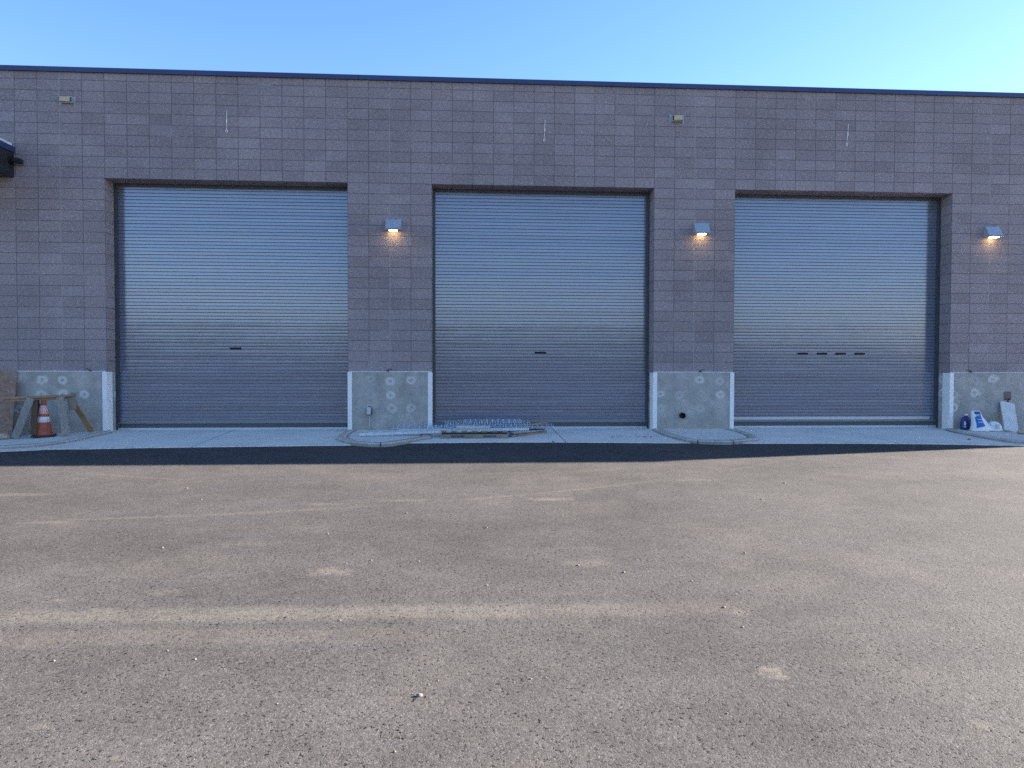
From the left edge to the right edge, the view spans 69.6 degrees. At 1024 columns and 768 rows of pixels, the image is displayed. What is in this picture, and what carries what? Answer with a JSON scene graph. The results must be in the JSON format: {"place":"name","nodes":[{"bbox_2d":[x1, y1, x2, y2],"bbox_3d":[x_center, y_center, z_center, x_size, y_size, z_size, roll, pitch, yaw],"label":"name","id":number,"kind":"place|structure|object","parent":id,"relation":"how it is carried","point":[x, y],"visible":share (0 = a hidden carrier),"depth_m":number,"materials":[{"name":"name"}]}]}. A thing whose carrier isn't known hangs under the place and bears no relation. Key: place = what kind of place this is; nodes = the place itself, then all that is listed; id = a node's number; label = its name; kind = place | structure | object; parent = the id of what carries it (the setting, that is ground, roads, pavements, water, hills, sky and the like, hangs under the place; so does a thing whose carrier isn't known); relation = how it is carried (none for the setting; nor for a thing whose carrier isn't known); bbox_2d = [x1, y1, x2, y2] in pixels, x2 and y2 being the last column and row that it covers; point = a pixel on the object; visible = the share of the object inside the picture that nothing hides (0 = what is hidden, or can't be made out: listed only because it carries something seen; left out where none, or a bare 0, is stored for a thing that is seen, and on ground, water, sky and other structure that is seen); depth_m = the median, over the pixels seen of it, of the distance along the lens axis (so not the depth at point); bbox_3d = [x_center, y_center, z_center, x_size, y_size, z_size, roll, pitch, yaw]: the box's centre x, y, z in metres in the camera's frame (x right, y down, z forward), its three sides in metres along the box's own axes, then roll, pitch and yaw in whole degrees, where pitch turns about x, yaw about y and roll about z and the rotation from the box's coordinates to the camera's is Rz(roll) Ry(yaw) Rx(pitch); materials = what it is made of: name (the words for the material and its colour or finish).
{"place":"outdoors","nodes":[
{"label":"outdoors","id":0,"kind":"place"},
{"bbox_2d":[0,442,1023,767],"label":"ground","id":1,"kind":"structure","parent":0,"point":[870,596],"depth_m":4.41,"materials":[{"name":"grey asphalt"}]},
{"bbox_2d":[0,65,1023,434],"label":"building","id":2,"kind":"structure","parent":1,"relation":"on","point":[174,255],"depth_m":14.65,"materials":[{"name":"concrete"}]},
{"bbox_2d":[0,138,14,177],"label":"canopy","id":3,"kind":"object","parent":2,"relation":"attached to","point":[7,149],"visible":1,"depth_m":13.58,"materials":[{"name":"brown metal"}]},
{"bbox_2d":[9,157,23,164],"bbox_3d":[-9.228,-4.156,13.701,0.208,0.120,0.130,0,1,-4],"label":"flood light","id":4,"kind":"object","parent":3,"relation":"attached to","point":[16,160],"visible":1,"depth_m":13.65,"materials":[{"name":"black plastic"}]},
{"bbox_2d":[59,96,75,105],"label":"wall scupper","id":5,"kind":"structure","parent":2,"relation":"attached to","point":[65,99],"depth_m":13.78,"materials":[{"name":"metal"}]},
{"bbox_2d":[113,183,347,429],"bbox_3d":[-5.471,-1.565,14.535,4.531,4.985,0.140,0,1,-4],"label":"roller door","id":6,"kind":"structure","parent":2,"relation":"in","point":[231,301],"depth_m":14.52,"materials":[{"name":"metal"}]},
{"bbox_2d":[366,406,371,429],"bbox_3d":[-2.779,0.667,14.289,0.110,0.494,0.082,0,1,-4],"label":"electrical box","id":7,"kind":"object","parent":2,"relation":"attached to","point":[369,410],"visible":0.98,"depth_m":14.25,"materials":[{"name":"metal"}]},
{"bbox_2d":[385,219,400,230],"bbox_3d":[-2.291,-3.072,14.197,0.296,0.234,0.193,0,1,-4],"label":"wall lamp","id":8,"kind":"object","parent":2,"relation":"attached to","point":[392,224],"visible":1,"depth_m":14.17,"materials":[{"name":"grey metal"}]},
{"bbox_2d":[433,189,649,427],"bbox_3d":[0.600,-1.563,14.932,4.394,4.985,0.140,0,1,-4],"label":"roller door","id":9,"kind":"structure","parent":2,"relation":"in","point":[541,298],"depth_m":14.93,"materials":[{"name":"metal"}]},
{"bbox_2d":[670,115,683,123],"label":"wall scupper","id":10,"kind":"structure","parent":2,"relation":"attached to","point":[678,118],"depth_m":14.53,"materials":[{"name":"metal"}]},
{"bbox_2d":[679,413,685,418],"bbox_3d":[3.404,0.630,14.694,0.116,0.116,0.082,0,1,-4],"label":"pipe stub","id":11,"kind":"object","parent":2,"relation":"attached to","point":[682,415],"visible":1,"depth_m":14.69,"materials":[{"name":"black plastic"}]},
{"bbox_2d":[693,223,710,234],"bbox_3d":[3.766,-3.080,14.594,0.296,0.234,0.193,0,1,-4],"label":"wall lamp","id":12,"kind":"object","parent":2,"relation":"attached to","point":[701,228],"visible":1,"depth_m":14.58,"materials":[{"name":"grey metal"}]},
{"bbox_2d":[733,194,940,427],"bbox_3d":[6.691,-1.561,15.331,4.529,4.985,0.140,0,1,-4],"label":"roller door","id":13,"kind":"structure","parent":2,"relation":"in","point":[837,298],"depth_m":15.33,"materials":[{"name":"metal"}]},
{"bbox_2d":[983,226,1003,237],"bbox_3d":[9.813,-3.098,14.989,0.296,0.234,0.193,0,1,-4],"label":"wall lamp","id":14,"kind":"object","parent":2,"relation":"attached to","point":[992,232],"visible":1,"depth_m":14.97,"materials":[{"name":"grey metal"}]},
{"bbox_2d":[1004,392,1010,401],"bbox_3d":[10.212,0.266,15.160,0.156,0.216,0.032,0,1,-4],"label":"outlet plate","id":15,"kind":"object","parent":2,"relation":"attached to","point":[1007,396],"visible":1,"depth_m":15.16,"materials":[{"name":"black plastic"}]},
{"bbox_2d":[0,427,1023,451],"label":"pavement","id":16,"kind":"structure","parent":0,"point":[122,439],"depth_m":13.46,"materials":[{"name":"concrete"}]},
{"bbox_2d":[0,430,115,449],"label":"curb","id":17,"kind":"structure","parent":16,"relation":"on","point":[25,441],"depth_m":12.91,"materials":[{"name":"concrete"}]},
{"bbox_2d":[0,433,10,438],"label":"stone","id":18,"kind":"object","parent":17,"relation":"on","point":[4,435],"visible":1,"depth_m":13.29,"materials":[{"name":"grey stone"}]},
{"bbox_2d":[0,371,16,437],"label":"board sheet","id":19,"kind":"object","parent":17,"relation":"on","point":[8,379],"visible":1,"depth_m":13.65,"materials":[{"name":"brown wood"}]},
{"bbox_2d":[30,401,37,434],"bbox_3d":[-8.629,0.613,13.292,0.115,0.617,0.062,0,1,-4],"label":"wooden plank","id":20,"kind":"object","parent":17,"relation":"on","point":[34,413],"visible":1,"depth_m":13.28,"materials":[{"name":"brown wood"}]},
{"bbox_2d":[30,400,56,437],"bbox_3d":[-8.546,0.606,13.433,0.370,0.710,0.370,0,1,-24],"label":"traffic cone","id":21,"kind":"object","parent":17,"relation":"on","point":[44,428],"visible":0.98,"depth_m":13.36,"materials":[{"name":"plastic"}]},
{"bbox_2d":[0,392,94,438],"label":"sawhorse","id":22,"kind":"object","parent":17,"relation":"on","point":[62,413],"visible":0.91,"depth_m":13.33,"materials":[{"name":"brown wood"}]},
{"bbox_2d":[337,429,431,446],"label":"curb","id":23,"kind":"structure","parent":16,"relation":"on","point":[352,437],"depth_m":13.07,"materials":[{"name":"concrete"}]},
{"bbox_2d":[359,428,528,435],"bbox_3d":[-1.228,0.874,13.482,3.092,0.125,0.041,0,1,-5],"label":"steel strut","id":24,"kind":"object","parent":23,"relation":"on","point":[426,432],"visible":0.98,"depth_m":13.45,"materials":[{"name":"silver metal"}]},
{"bbox_2d":[457,426,488,427],"bbox_3d":[-0.714,0.787,13.509,0.600,0.041,0.041,0,1,-5],"label":"steel strut","id":25,"kind":"object","parent":24,"relation":"on","point":[472,426],"visible":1,"depth_m":13.49,"materials":[{"name":"silver metal"}]},
{"bbox_2d":[368,427,526,432],"bbox_3d":[-1.179,0.868,13.646,2.931,0.121,0.041,0,1,-3],"label":"steel strut","id":26,"kind":"object","parent":23,"relation":"on","point":[411,431],"visible":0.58,"depth_m":13.57,"materials":[{"name":"silver metal"}]},
{"bbox_2d":[441,427,507,437],"bbox_3d":[-0.713,0.910,13.867,1.230,0.125,1.010,0,1,-4],"label":"pallet","id":27,"kind":"object","parent":16,"relation":"on","point":[476,434],"visible":0.54,"depth_m":13.38,"materials":[{"name":"grey wood"}]},
{"bbox_2d":[427,425,477,428],"bbox_3d":[-1.100,0.812,13.745,0.956,0.065,0.106,0,1,-4],"label":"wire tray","id":28,"kind":"object","parent":27,"relation":"on","point":[444,427],"visible":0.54,"depth_m":13.70,"materials":[{"name":"metal"}]},
{"bbox_2d":[399,428,506,431],"bbox_3d":[-0.879,0.841,13.584,2.400,0.063,0.041,0,1,-4],"label":"steel strut","id":29,"kind":"object","parent":27,"relation":"on","point":[404,430],"visible":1,"depth_m":13.54,"materials":[{"name":"silver metal"}]},
{"bbox_2d":[393,423,553,428],"bbox_3d":[-0.734,0.801,13.969,3.036,0.085,0.306,0,1,-4],"label":"wire tray","id":30,"kind":"object","parent":27,"relation":"on","point":[532,426],"visible":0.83,"depth_m":13.91,"materials":[{"name":"metal"}]},
{"bbox_2d":[445,420,528,426],"bbox_3d":[-0.466,0.755,14.004,1.608,0.101,0.304,0,1,-4],"label":"wire tray","id":31,"kind":"object","parent":30,"relation":"on","point":[482,424],"visible":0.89,"depth_m":13.90,"materials":[{"name":"metal"}]},
{"bbox_2d":[465,419,508,423],"bbox_3d":[-0.374,0.715,14.133,1.058,0.092,0.264,0,1,-4],"label":"wire tray","id":32,"kind":"object","parent":31,"relation":"on","point":[470,421],"visible":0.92,"depth_m":14.00,"materials":[{"name":"metal"}]},
{"bbox_2d":[522,421,547,425],"bbox_3d":[0.440,0.764,14.105,0.510,0.103,0.085,0,1,-13],"label":"wooden plank","id":33,"kind":"object","parent":31,"relation":"in","point":[543,422],"visible":0.74,"depth_m":14.09,"materials":[{"name":"brown wood"}]},
{"bbox_2d":[508,430,546,436],"bbox_3d":[0.306,0.943,13.930,0.090,0.059,1.012,1,2,42],"label":"wooden plank","id":34,"kind":"object","parent":16,"relation":"on","point":[528,433],"visible":1,"depth_m":13.85,"materials":[{"name":"brown wood"}]},
{"bbox_2d":[507,429,544,431],"bbox_3d":[0.259,0.874,14.025,0.925,0.048,0.085,-1,2,-39],"label":"wooden plank","id":35,"kind":"object","parent":34,"relation":"on","point":[529,430],"visible":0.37,"depth_m":14.05,"materials":[{"name":"brown wood"}]},
{"bbox_2d":[652,428,758,444],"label":"curb","id":36,"kind":"structure","parent":16,"relation":"on","point":[728,436],"depth_m":13.59,"materials":[{"name":"concrete"}]},
{"bbox_2d":[944,428,1023,443],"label":"curb","id":37,"kind":"structure","parent":16,"relation":"on","point":[1008,436],"depth_m":14.11,"materials":[{"name":"concrete"}]},
{"bbox_2d":[960,414,970,429],"bbox_3d":[9.230,0.766,14.969,0.211,0.314,0.129,0,1,-4],"label":"jug","id":38,"kind":"object","parent":37,"relation":"on","point":[965,422],"visible":0.98,"depth_m":14.92,"materials":[{"name":"blue plastic"}]},
{"bbox_2d":[970,411,989,430],"bbox_3d":[9.362,0.739,14.732,0.361,0.405,0.226,0,1,-4],"label":"sack","id":39,"kind":"object","parent":37,"relation":"on","point":[978,423],"visible":1,"depth_m":14.67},
{"bbox_2d":[983,418,993,430],"bbox_3d":[9.578,0.801,14.835,0.243,0.285,0.182,0,1,-4],"label":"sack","id":40,"kind":"object","parent":37,"relation":"on","point":[989,426],"visible":0.39,"depth_m":14.79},
{"bbox_2d":[989,421,1002,430],"bbox_3d":[9.760,0.854,14.856,0.247,0.190,0.160,0,1,-4],"label":"bag","id":41,"kind":"object","parent":37,"relation":"on","point":[995,426],"visible":0.88,"depth_m":14.80,"materials":[{"name":"white plastic"}]},
{"bbox_2d":[1000,401,1017,431],"bbox_3d":[10.104,0.670,14.958,0.274,0.640,0.514,1,1,22],"label":"leaning board","id":42,"kind":"object","parent":37,"relation":"on","point":[1009,417],"visible":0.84,"depth_m":14.94,"materials":[{"name":"white wood"}]},
{"bbox_2d":[1017,428,1023,433],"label":"stone","id":43,"kind":"object","parent":37,"relation":"on","point":[1020,431],"visible":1,"depth_m":14.43,"materials":[{"name":"grey stone"}]},
{"bbox_2d":[0,0,1023,92],"label":"sky","id":44,"kind":"structure","parent":0,"point":[940,45],"materials":[{"name":"blue"}]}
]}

